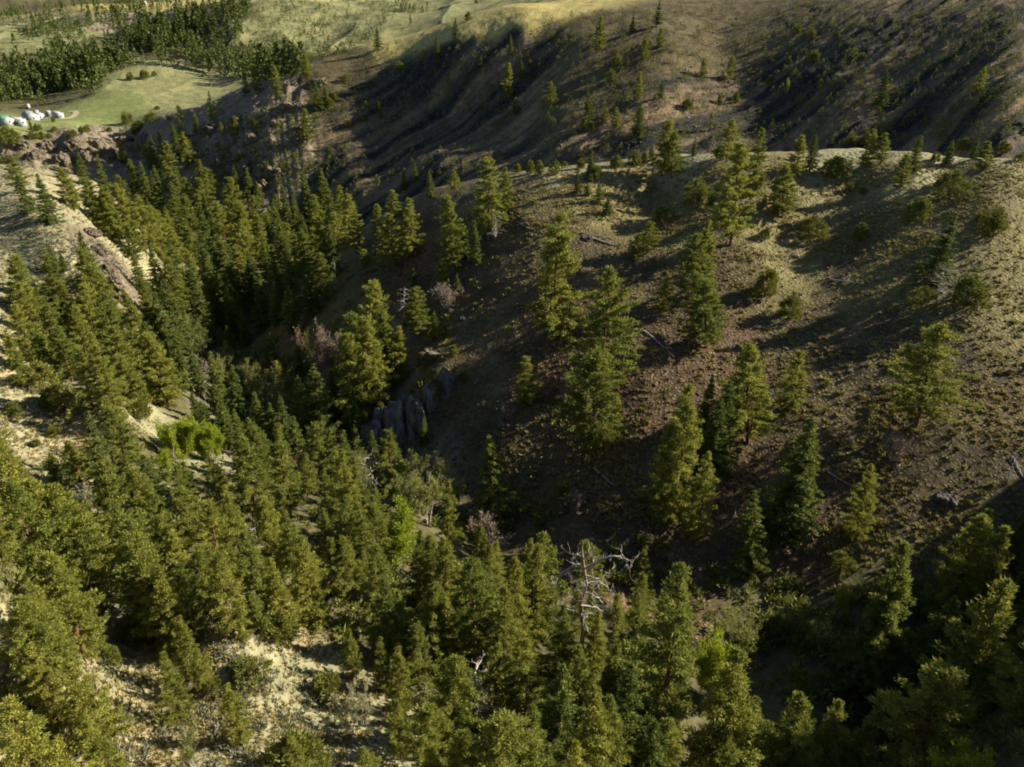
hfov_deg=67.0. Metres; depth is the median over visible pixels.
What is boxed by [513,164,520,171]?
juniper bush
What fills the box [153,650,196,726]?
ponderosa pine
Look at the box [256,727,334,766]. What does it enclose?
juniper bush
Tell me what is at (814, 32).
juniper bush
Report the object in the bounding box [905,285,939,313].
juniper bush
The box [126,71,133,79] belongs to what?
juniper bush
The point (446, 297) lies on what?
bare shrub
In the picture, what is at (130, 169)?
ponderosa pine
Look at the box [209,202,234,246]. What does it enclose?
ponderosa pine
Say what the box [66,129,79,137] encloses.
juniper bush
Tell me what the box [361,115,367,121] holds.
juniper bush
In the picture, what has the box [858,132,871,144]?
juniper bush
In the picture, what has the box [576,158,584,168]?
juniper bush
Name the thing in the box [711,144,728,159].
juniper bush
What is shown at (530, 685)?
ponderosa pine
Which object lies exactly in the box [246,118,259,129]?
juniper bush
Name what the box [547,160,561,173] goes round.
juniper bush
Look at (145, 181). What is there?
fir tree
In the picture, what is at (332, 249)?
fir tree
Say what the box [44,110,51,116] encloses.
shed
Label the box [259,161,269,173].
juniper bush
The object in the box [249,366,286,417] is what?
budding tree
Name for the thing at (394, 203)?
ponderosa pine
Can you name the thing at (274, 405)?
budding tree
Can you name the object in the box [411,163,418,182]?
fir tree
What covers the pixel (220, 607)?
ponderosa pine
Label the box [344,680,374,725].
silver shrub
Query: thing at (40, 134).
juniper bush
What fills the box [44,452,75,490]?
fir tree
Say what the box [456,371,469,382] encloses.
juniper bush
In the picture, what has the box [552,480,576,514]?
juniper bush
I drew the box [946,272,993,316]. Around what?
juniper bush
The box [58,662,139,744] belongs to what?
ponderosa pine
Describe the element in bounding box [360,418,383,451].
rock pillar
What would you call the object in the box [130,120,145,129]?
juniper bush
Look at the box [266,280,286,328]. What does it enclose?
fir tree
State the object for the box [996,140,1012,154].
juniper bush
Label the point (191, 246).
ponderosa pine
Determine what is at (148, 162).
fir tree
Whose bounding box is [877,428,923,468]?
bare shrub
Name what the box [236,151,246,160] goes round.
juniper bush
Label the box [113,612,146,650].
juniper bush
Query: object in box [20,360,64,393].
juniper bush
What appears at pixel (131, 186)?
fir tree
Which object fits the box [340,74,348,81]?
juniper bush
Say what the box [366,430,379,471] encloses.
fir tree
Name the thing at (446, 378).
rock pillar
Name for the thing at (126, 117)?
juniper bush
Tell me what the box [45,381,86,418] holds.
juniper bush
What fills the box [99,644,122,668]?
juniper bush
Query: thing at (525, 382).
ponderosa pine
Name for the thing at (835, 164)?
juniper bush
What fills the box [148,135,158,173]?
fir tree
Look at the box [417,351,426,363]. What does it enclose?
juniper bush
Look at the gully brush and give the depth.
100.05 m
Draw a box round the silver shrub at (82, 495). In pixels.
[65,482,94,507]
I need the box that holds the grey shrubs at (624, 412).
[0,164,1023,550]
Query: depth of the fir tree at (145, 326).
129.85 m
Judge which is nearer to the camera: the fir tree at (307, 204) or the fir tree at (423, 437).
the fir tree at (423, 437)
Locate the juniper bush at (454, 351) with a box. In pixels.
[448,345,458,359]
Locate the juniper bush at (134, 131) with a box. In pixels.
[130,126,139,134]
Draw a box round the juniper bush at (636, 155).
[627,150,641,166]
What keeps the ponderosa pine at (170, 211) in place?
on the hillsides
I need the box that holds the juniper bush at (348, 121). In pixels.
[345,119,351,125]
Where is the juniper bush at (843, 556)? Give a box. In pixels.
[831,550,858,579]
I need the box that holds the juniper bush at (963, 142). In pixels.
[953,136,972,149]
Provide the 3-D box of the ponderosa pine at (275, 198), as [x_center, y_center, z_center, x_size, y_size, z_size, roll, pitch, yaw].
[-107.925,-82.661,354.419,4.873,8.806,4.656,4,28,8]
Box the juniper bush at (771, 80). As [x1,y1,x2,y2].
[766,75,774,84]
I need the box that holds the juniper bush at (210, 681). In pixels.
[201,678,224,701]
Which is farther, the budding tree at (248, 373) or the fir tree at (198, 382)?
the budding tree at (248, 373)
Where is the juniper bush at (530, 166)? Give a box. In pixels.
[525,160,534,173]
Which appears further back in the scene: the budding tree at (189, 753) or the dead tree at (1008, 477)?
the dead tree at (1008, 477)
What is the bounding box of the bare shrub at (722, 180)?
[714,169,729,187]
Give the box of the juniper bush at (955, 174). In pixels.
[929,168,973,200]
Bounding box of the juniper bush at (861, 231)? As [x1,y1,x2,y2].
[849,222,869,240]
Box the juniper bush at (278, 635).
[255,611,302,650]
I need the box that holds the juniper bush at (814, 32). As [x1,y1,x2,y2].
[807,27,816,38]
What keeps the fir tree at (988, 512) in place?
on the hillsides
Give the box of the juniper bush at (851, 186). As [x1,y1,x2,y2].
[847,182,854,191]
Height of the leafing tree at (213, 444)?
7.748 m
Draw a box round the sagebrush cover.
[0,196,354,766]
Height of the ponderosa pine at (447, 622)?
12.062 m
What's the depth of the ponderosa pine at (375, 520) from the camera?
91.44 m
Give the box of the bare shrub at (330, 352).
[310,317,340,373]
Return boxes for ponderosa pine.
[0,253,47,316]
[0,414,13,449]
[0,433,33,532]
[0,482,94,595]
[0,496,8,537]
[0,506,20,566]
[0,593,82,697]
[0,693,105,766]
[1,329,29,368]
[2,155,33,188]
[6,342,31,387]
[7,303,50,362]
[8,281,50,332]
[14,457,30,477]
[16,461,43,505]
[18,478,111,592]
[20,641,77,732]
[23,581,88,663]
[27,330,57,375]
[32,482,130,611]
[33,296,73,359]
[34,551,110,661]
[36,247,70,298]
[46,325,84,381]
[48,618,83,676]
[50,279,86,324]
[52,166,84,211]
[52,294,80,347]
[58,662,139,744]
[62,440,88,484]
[64,246,117,313]
[66,304,104,371]
[67,586,108,653]
[70,346,105,411]
[71,281,115,343]
[77,498,109,547]
[79,718,133,766]
[80,176,109,230]
[84,455,155,564]
[86,332,128,409]
[88,270,130,326]
[90,291,140,361]
[93,184,124,240]
[95,362,131,420]
[96,395,151,491]
[97,324,152,398]
[105,517,175,648]
[106,202,125,241]
[109,174,130,204]
[109,183,145,244]
[109,416,141,468]
[109,505,171,614]
[111,356,156,406]
[116,142,128,163]
[119,289,136,328]
[120,223,142,263]
[120,468,176,552]
[124,305,163,369]
[125,159,141,188]
[128,372,152,408]
[129,194,161,252]
[135,564,202,658]
[136,276,153,312]
[139,331,191,407]
[140,141,151,159]
[140,298,181,357]
[142,473,174,529]
[145,205,174,262]
[149,514,194,572]
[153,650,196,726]
[156,141,182,177]
[156,217,185,260]
[156,256,194,311]
[159,528,197,615]
[162,211,176,232]
[162,223,182,256]
[165,463,201,546]
[166,174,181,204]
[168,200,182,227]
[171,615,204,683]
[172,562,207,641]
[175,105,185,121]
[176,196,205,252]
[178,132,196,165]
[179,177,199,217]
[180,461,201,499]
[182,249,200,280]
[184,236,200,264]
[184,544,229,620]
[186,497,240,588]
[188,647,218,690]
[191,177,215,213]
[194,550,249,640]
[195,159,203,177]
[199,167,221,195]
[200,451,232,515]
[202,174,218,204]
[205,102,218,122]
[206,223,219,247]
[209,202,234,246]
[215,213,230,239]
[216,465,230,493]
[218,176,246,221]
[218,682,255,746]
[219,122,224,133]
[219,493,269,588]
[220,485,247,531]
[224,202,253,251]
[227,531,284,631]
[230,222,259,267]
[230,244,248,296]
[230,434,285,522]
[232,116,238,130]
[233,209,259,260]
[233,417,257,450]
[234,458,260,504]
[234,602,253,641]
[235,187,246,205]
[244,426,278,490]
[246,195,269,224]
[248,66,262,93]
[250,495,291,578]
[251,214,269,267]
[261,557,301,644]
[262,213,273,239]
[265,263,284,288]
[265,422,302,516]
[266,206,273,221]
[268,233,273,249]
[268,360,292,401]
[270,65,282,93]
[271,491,298,537]
[273,194,279,210]
[274,509,322,596]
[281,735,316,766]
[282,223,297,249]
[289,234,309,278]
[289,534,331,631]
[295,452,321,496]
[298,108,316,143]
[299,53,313,80]
[300,194,328,236]
[302,420,339,482]
[305,216,330,259]
[308,228,317,263]
[310,252,336,301]
[314,507,338,557]
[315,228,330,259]
[315,468,337,521]
[316,537,343,597]
[318,448,369,543]
[324,212,352,255]
[327,331,382,426]
[328,534,365,599]
[330,447,352,504]
[331,185,344,220]
[333,494,357,551]
[334,310,383,392]
[334,313,399,407]
[335,629,364,680]
[337,198,357,227]
[340,193,364,235]
[346,219,364,254]
[346,456,376,519]
[351,502,383,578]
[355,249,372,263]
[357,278,395,351]
[358,745,382,766]
[359,542,415,631]
[360,495,394,567]
[366,578,412,660]
[369,487,390,519]
[370,203,385,238]
[370,307,404,388]
[371,213,406,269]
[371,428,406,505]
[372,636,395,694]
[379,700,413,760]
[382,189,402,217]
[384,645,414,714]
[389,325,411,373]
[394,507,411,530]
[395,197,425,257]
[397,700,453,766]
[400,286,431,335]
[404,620,443,701]
[412,580,456,671]
[418,653,485,753]
[421,532,461,588]
[421,745,446,766]
[426,536,462,619]
[428,373,444,399]
[434,194,467,270]
[434,256,449,283]
[437,481,467,550]
[438,596,479,670]
[444,170,461,191]
[444,727,484,766]
[448,555,499,674]
[465,157,508,233]
[469,525,489,564]
[469,641,525,740]
[477,705,555,766]
[479,543,505,597]
[483,585,538,680]
[489,540,506,582]
[498,167,517,212]
[500,556,524,590]
[501,63,512,96]
[502,637,546,743]
[505,567,538,665]
[510,542,556,638]
[511,97,520,114]
[513,356,542,406]
[516,703,568,766]
[521,538,534,565]
[523,531,573,641]
[526,210,595,342]
[540,604,585,676]
[542,81,557,107]
[552,345,637,453]
[556,683,630,766]
[559,739,591,766]
[563,265,645,381]
[567,644,596,706]
[568,579,590,639]
[572,539,605,585]
[576,699,597,742]
[577,610,608,681]
[588,570,610,612]
[590,16,606,52]
[590,693,633,766]
[597,656,620,712]
[599,107,610,122]
[599,643,625,711]
[601,593,627,658]
[605,561,699,750]
[610,107,621,128]
[620,590,652,643]
[625,573,656,615]
[626,235,645,258]
[632,71,645,101]
[633,545,653,592]
[636,648,659,712]
[636,666,681,738]
[637,424,683,522]
[638,221,661,252]
[639,35,651,59]
[648,119,682,176]
[650,383,705,523]
[653,278,674,317]
[656,28,666,47]
[656,716,687,766]
[658,131,689,178]
[670,233,713,300]
[676,278,736,347]
[680,450,720,544]
[682,643,766,766]
[687,722,738,766]
[690,220,716,295]
[699,58,707,75]
[704,140,766,245]
[708,111,713,130]
[711,342,778,444]
[717,119,739,161]
[726,55,736,79]
[735,694,765,759]
[745,689,824,766]
[749,128,768,166]
[750,743,777,766]
[759,738,796,766]
[763,163,803,217]
[774,349,810,411]
[782,134,806,175]
[798,698,859,766]
[829,540,916,689]
[837,708,883,766]
[839,464,879,540]
[857,129,879,167]
[862,656,981,766]
[874,132,890,164]
[879,323,984,427]
[890,153,913,188]
[906,574,1019,742]
[918,513,994,633]
[940,525,1016,654]
[970,141,993,169]
[971,67,989,92]
[987,631,1023,713]
[994,622,1023,683]
[1002,571,1023,634]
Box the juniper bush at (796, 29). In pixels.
[792,22,800,33]
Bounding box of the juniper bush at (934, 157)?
[930,151,942,161]
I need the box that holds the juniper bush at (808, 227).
[796,215,829,240]
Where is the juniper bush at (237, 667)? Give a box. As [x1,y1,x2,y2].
[227,654,273,696]
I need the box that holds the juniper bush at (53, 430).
[45,424,61,438]
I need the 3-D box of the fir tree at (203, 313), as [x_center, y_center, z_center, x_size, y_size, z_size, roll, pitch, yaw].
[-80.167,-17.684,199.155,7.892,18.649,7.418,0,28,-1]
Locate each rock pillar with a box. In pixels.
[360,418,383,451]
[373,406,384,425]
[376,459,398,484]
[381,398,408,448]
[399,394,407,422]
[402,454,418,475]
[405,394,426,442]
[422,375,439,413]
[437,367,454,398]
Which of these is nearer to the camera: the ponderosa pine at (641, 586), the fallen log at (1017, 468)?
the ponderosa pine at (641, 586)
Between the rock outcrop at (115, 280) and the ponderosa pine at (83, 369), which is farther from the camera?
the rock outcrop at (115, 280)
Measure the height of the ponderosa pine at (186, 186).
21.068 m
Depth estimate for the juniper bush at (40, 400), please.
106.76 m
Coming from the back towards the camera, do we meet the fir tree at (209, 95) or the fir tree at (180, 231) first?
the fir tree at (209, 95)
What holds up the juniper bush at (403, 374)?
on the hillsides
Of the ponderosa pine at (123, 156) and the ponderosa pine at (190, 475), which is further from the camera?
the ponderosa pine at (123, 156)
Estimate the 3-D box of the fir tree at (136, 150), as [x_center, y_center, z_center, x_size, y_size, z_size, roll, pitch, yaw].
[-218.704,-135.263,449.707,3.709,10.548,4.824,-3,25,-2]
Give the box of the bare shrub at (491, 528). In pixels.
[464,508,514,551]
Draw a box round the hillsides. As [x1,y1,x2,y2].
[0,0,1023,766]
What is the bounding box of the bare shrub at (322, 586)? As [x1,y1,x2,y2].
[310,574,331,598]
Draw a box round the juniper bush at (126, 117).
[120,111,132,123]
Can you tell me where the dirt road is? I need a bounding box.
[41,110,78,119]
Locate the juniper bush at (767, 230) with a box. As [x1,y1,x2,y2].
[759,227,771,239]
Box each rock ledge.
[418,346,442,365]
[493,416,515,430]
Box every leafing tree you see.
[153,416,179,455]
[157,449,172,468]
[170,419,198,458]
[181,414,218,457]
[196,418,225,461]
[367,493,422,564]
[694,626,747,698]
[785,77,789,93]
[834,584,859,616]
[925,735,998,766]
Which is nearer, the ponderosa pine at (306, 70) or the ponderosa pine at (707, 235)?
the ponderosa pine at (707, 235)
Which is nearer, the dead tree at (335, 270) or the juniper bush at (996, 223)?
the juniper bush at (996, 223)
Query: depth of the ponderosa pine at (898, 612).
90.80 m
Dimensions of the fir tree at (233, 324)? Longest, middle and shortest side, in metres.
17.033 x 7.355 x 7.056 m
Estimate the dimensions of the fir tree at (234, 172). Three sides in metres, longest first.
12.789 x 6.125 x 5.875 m
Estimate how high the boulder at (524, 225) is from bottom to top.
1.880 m
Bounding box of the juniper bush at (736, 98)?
[733,91,739,101]
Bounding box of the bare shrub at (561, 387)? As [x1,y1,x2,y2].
[553,373,579,398]
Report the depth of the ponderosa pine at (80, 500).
78.22 m
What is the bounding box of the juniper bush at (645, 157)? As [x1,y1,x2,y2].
[641,152,648,162]
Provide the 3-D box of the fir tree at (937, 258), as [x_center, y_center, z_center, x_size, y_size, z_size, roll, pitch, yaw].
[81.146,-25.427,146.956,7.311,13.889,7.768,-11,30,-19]
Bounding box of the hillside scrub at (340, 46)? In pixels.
[31,0,397,80]
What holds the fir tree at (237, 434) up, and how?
on the hillsides
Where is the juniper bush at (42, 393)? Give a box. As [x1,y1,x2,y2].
[38,386,57,408]
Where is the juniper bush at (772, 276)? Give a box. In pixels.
[746,267,779,297]
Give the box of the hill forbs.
[182,94,1023,559]
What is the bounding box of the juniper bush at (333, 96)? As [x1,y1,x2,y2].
[328,91,337,100]
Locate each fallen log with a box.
[593,237,613,244]
[593,468,613,484]
[642,329,673,356]
[643,344,720,374]
[827,471,848,484]
[830,277,859,283]
[1011,456,1023,477]
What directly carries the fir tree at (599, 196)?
on the hillsides
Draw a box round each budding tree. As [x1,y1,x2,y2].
[162,311,192,328]
[175,719,199,766]
[181,313,211,357]
[204,354,233,386]
[208,350,223,369]
[212,347,243,374]
[218,340,238,366]
[236,357,272,400]
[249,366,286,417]
[261,357,295,386]
[267,387,291,417]
[315,416,349,463]
[348,449,378,493]
[382,448,425,490]
[391,470,434,520]
[396,468,446,526]
[403,455,440,500]
[423,450,466,508]
[470,503,488,525]
[717,601,762,651]
[776,590,811,635]
[807,614,839,653]
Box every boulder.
[458,315,465,320]
[486,231,497,239]
[518,222,529,229]
[541,391,549,396]
[582,235,592,241]
[933,492,959,510]
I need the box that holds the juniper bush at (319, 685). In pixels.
[309,670,341,708]
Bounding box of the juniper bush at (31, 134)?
[27,130,41,139]
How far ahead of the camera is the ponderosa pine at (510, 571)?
99.77 m
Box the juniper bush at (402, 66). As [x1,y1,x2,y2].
[393,61,406,73]
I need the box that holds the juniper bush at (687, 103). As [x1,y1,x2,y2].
[681,98,693,108]
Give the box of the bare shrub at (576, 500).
[557,487,589,514]
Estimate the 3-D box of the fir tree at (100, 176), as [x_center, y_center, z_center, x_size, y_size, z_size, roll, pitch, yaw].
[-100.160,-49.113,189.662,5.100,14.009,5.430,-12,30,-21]
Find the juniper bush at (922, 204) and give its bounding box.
[900,195,935,222]
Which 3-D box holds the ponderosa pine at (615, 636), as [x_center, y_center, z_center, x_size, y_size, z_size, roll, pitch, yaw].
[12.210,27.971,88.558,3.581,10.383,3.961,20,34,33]
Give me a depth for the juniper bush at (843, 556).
109.69 m
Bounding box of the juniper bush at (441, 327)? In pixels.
[435,322,449,341]
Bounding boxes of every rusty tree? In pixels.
[275,447,321,482]
[293,327,325,379]
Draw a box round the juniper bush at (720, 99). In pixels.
[717,94,722,103]
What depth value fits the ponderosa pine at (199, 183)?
341.40 m
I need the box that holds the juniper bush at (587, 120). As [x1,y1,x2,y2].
[579,115,596,129]
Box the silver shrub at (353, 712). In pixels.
[329,682,362,732]
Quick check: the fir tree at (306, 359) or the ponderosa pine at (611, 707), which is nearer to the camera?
the ponderosa pine at (611, 707)
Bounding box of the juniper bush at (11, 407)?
[3,400,23,420]
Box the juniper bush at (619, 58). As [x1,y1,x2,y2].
[610,53,623,66]
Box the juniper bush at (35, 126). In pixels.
[33,123,42,130]
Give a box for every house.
[0,115,15,125]
[21,110,39,119]
[33,110,44,118]
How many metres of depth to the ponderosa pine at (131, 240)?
190.05 m
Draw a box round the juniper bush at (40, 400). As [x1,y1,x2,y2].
[37,396,49,408]
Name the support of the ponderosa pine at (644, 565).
on the hillsides
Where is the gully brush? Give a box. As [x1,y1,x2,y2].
[0,290,1023,765]
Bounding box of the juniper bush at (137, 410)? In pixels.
[125,397,153,423]
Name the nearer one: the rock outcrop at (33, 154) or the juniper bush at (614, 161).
the juniper bush at (614, 161)
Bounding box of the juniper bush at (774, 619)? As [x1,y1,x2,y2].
[765,615,788,644]
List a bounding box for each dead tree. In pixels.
[248,515,261,547]
[331,263,340,282]
[359,450,383,492]
[394,288,409,313]
[413,655,523,729]
[486,213,506,239]
[545,542,644,647]
[781,255,788,280]
[921,265,951,303]
[1003,450,1019,484]
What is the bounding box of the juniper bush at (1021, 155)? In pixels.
[1012,152,1023,161]
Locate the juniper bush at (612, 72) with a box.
[604,68,618,82]
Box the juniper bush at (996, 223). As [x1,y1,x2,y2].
[971,205,1010,236]
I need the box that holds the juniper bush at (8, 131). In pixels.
[0,125,21,144]
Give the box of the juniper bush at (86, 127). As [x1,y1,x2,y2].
[82,124,90,131]
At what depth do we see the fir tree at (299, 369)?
172.35 m
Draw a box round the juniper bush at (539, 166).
[534,160,545,174]
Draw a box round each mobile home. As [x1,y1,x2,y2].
[13,117,26,126]
[50,111,63,117]
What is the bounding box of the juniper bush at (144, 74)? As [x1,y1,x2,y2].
[139,68,149,78]
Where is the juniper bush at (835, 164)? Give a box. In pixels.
[818,155,853,178]
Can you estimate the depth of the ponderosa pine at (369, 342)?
148.84 m
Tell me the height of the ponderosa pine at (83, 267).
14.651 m
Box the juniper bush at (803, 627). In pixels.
[789,618,816,654]
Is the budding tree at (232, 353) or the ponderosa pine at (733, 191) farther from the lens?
the budding tree at (232, 353)
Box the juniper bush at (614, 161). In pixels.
[609,154,624,167]
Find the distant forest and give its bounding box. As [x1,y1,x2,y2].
[0,0,429,113]
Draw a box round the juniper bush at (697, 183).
[681,177,718,208]
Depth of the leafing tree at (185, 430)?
111.18 m
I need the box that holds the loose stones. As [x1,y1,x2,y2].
[172,3,1023,559]
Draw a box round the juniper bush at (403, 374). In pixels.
[390,367,406,382]
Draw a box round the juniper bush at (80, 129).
[78,125,84,132]
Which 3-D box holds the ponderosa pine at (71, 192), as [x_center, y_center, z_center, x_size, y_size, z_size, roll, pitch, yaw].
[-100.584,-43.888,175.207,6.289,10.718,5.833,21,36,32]
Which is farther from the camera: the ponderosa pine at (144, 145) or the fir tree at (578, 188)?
the ponderosa pine at (144, 145)
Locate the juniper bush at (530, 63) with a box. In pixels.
[527,59,532,66]
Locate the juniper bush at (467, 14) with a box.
[464,11,471,20]
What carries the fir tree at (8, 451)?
on the hillsides
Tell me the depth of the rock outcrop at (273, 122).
385.81 m
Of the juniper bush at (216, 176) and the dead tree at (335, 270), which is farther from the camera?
the juniper bush at (216, 176)
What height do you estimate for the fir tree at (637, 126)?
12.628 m
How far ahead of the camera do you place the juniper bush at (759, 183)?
175.03 m
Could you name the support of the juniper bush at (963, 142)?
on the hillsides
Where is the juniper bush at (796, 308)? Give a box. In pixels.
[777,291,803,320]
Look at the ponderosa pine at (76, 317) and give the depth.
124.26 m
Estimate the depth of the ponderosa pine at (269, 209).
341.81 m
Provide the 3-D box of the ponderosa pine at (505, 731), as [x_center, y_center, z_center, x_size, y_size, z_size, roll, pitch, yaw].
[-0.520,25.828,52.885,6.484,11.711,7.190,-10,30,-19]
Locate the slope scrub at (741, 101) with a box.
[0,0,1023,190]
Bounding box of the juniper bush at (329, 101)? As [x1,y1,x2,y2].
[323,97,334,107]
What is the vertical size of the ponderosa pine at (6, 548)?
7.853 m
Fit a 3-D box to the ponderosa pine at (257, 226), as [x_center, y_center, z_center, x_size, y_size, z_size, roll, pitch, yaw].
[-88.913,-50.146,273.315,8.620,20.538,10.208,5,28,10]
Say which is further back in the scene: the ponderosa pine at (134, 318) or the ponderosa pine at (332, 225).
the ponderosa pine at (332, 225)
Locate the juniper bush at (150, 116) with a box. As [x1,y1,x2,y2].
[142,111,159,120]
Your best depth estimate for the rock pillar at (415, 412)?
144.97 m
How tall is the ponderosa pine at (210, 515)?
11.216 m
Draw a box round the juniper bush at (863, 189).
[858,185,866,194]
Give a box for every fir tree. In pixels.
[0,437,13,463]
[13,169,37,216]
[28,118,35,130]
[34,173,67,224]
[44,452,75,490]
[48,246,59,266]
[58,251,68,272]
[75,152,92,183]
[77,230,106,292]
[81,410,122,505]
[95,155,115,207]
[127,174,141,199]
[130,254,153,299]
[132,142,139,158]
[137,161,152,201]
[138,321,185,401]
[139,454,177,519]
[145,147,154,169]
[146,245,170,299]
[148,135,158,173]
[148,170,168,213]
[149,292,191,372]
[152,165,173,214]
[155,150,165,176]
[156,130,169,168]
[157,283,170,314]
[160,205,178,234]
[160,278,198,357]
[161,172,169,190]
[166,238,191,308]
[167,181,189,236]
[170,124,185,159]
[173,166,186,195]
[176,117,189,145]
[176,235,185,262]
[176,345,195,391]
[178,228,185,252]
[181,256,217,334]
[181,309,200,350]
[187,340,207,394]
[189,33,200,58]
[189,391,202,421]
[191,112,199,135]
[191,282,220,346]
[194,317,213,350]
[195,498,239,565]
[196,205,220,259]
[197,232,223,309]
[197,255,206,281]
[197,401,228,442]
[201,196,211,220]
[201,251,227,323]
[206,91,211,112]
[206,351,229,406]
[208,383,234,431]
[209,217,217,246]
[210,245,241,307]
[211,273,230,330]
[214,401,236,450]
[217,98,224,115]
[218,241,250,310]
[221,370,230,395]
[222,187,231,216]
[222,285,248,339]
[222,326,243,361]
[223,242,239,279]
[223,272,248,320]
[224,364,251,425]
[228,408,244,450]
[230,165,240,189]
[230,204,236,236]
[230,427,258,480]
[240,70,250,93]
[241,250,257,304]
[241,359,258,397]
[242,169,255,196]
[243,348,251,366]
[245,263,269,309]
[248,391,274,448]
[249,273,271,331]
[251,345,268,383]
[253,180,264,205]
[257,426,290,487]
[259,241,269,280]
[263,243,286,302]
[263,332,283,373]
[264,402,283,458]
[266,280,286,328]
[268,199,282,243]
[272,228,276,247]
[273,217,294,265]
[274,234,282,261]
[274,395,305,457]
[278,286,304,334]
[279,182,295,242]
[280,237,294,277]
[281,253,303,314]
[285,416,305,480]
[288,188,297,210]
[288,375,321,444]
[290,195,300,231]
[291,225,315,280]
[292,337,305,374]
[294,260,322,319]
[297,214,308,232]
[298,167,312,217]
[298,364,346,448]
[299,331,317,377]
[303,194,311,225]
[310,80,323,109]
[315,167,330,216]
[321,368,350,440]
[322,81,328,104]
[322,179,338,234]
[324,230,346,275]
[328,210,343,245]
[333,429,362,483]
[345,396,363,449]
[350,424,368,462]
[352,200,361,220]
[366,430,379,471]
[370,460,385,491]
[372,27,383,49]
[377,101,383,117]
[385,590,423,670]
[400,170,406,189]
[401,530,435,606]
[409,266,420,289]
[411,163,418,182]
[417,416,429,445]
[423,172,436,197]
[429,310,437,336]
[430,37,441,57]
[451,18,459,38]
[454,273,462,294]
[459,224,470,261]
[467,221,483,263]
[470,434,523,526]
[470,565,508,648]
[507,35,513,54]
[518,59,524,77]
[526,664,585,756]
[538,688,578,766]
[572,168,581,194]
[583,87,592,115]
[584,150,594,176]
[584,183,591,196]
[584,593,605,630]
[594,181,605,204]
[602,196,613,215]
[612,662,655,766]
[618,617,645,691]
[626,719,673,766]
[627,16,636,31]
[628,102,647,135]
[647,143,655,161]
[653,0,663,25]
[658,81,664,97]
[679,632,694,664]
[691,138,696,155]
[694,374,715,436]
[694,398,732,488]
[698,380,741,474]
[725,490,770,587]
[756,414,824,554]
[758,455,814,551]
[802,132,821,173]
[829,578,897,721]
[858,547,909,624]
[872,69,889,106]
[881,595,964,735]
[902,136,923,173]
[910,216,959,286]
[936,507,995,597]
[939,140,954,166]
[968,136,979,158]
[995,522,1023,581]
[1002,600,1023,653]
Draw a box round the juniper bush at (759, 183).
[748,165,767,192]
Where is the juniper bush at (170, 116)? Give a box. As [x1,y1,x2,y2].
[166,114,173,119]
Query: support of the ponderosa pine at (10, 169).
on the hillsides
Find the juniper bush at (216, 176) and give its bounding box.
[208,171,221,184]
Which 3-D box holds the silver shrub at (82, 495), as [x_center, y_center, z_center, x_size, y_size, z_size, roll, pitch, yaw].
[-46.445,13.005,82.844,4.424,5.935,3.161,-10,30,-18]
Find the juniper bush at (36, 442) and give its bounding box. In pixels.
[31,439,41,447]
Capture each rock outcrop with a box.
[0,149,12,163]
[12,141,30,151]
[23,148,46,164]
[36,139,56,152]
[49,151,71,166]
[62,139,82,154]
[73,147,94,162]
[83,227,101,237]
[88,137,106,149]
[90,243,108,257]
[98,148,118,163]
[99,263,114,274]
[105,275,124,290]
[112,136,133,143]
[113,291,122,301]
[189,149,204,162]
[196,123,218,137]
[211,153,229,171]
[227,114,243,126]
[227,184,243,194]
[235,158,252,178]
[242,130,259,145]
[252,177,267,191]
[264,165,282,180]
[268,117,285,127]
[280,100,297,112]
[292,124,306,135]
[310,77,333,86]
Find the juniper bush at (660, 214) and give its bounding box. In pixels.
[650,204,673,225]
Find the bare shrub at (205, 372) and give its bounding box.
[196,359,210,382]
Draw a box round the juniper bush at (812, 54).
[806,48,820,62]
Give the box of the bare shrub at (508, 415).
[498,401,517,419]
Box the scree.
[501,320,778,499]
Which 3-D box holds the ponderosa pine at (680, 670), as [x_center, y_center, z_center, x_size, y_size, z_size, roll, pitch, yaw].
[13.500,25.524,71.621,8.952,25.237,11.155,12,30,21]
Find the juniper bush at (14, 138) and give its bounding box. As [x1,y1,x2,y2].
[6,132,23,144]
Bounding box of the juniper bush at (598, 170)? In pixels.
[585,161,601,180]
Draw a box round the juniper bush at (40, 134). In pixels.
[38,132,46,139]
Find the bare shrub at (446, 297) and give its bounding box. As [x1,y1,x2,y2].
[428,279,464,312]
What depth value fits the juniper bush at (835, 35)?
333.33 m
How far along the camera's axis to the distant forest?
745.60 m
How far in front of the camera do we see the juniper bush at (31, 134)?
428.09 m
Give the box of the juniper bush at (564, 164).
[561,161,568,167]
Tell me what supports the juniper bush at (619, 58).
on the hillsides
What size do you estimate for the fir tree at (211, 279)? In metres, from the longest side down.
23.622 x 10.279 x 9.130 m
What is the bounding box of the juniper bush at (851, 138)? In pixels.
[843,132,857,144]
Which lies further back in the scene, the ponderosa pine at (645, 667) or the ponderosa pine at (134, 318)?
the ponderosa pine at (134, 318)
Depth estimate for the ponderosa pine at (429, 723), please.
57.95 m
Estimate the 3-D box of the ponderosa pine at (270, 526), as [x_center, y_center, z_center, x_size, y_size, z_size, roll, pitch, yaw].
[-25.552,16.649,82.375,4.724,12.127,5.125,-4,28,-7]
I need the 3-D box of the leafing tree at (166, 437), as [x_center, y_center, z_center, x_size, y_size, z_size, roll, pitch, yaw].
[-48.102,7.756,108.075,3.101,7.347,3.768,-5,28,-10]
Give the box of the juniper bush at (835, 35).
[832,31,840,38]
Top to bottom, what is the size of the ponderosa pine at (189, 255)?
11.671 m
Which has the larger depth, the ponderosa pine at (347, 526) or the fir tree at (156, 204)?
the fir tree at (156, 204)

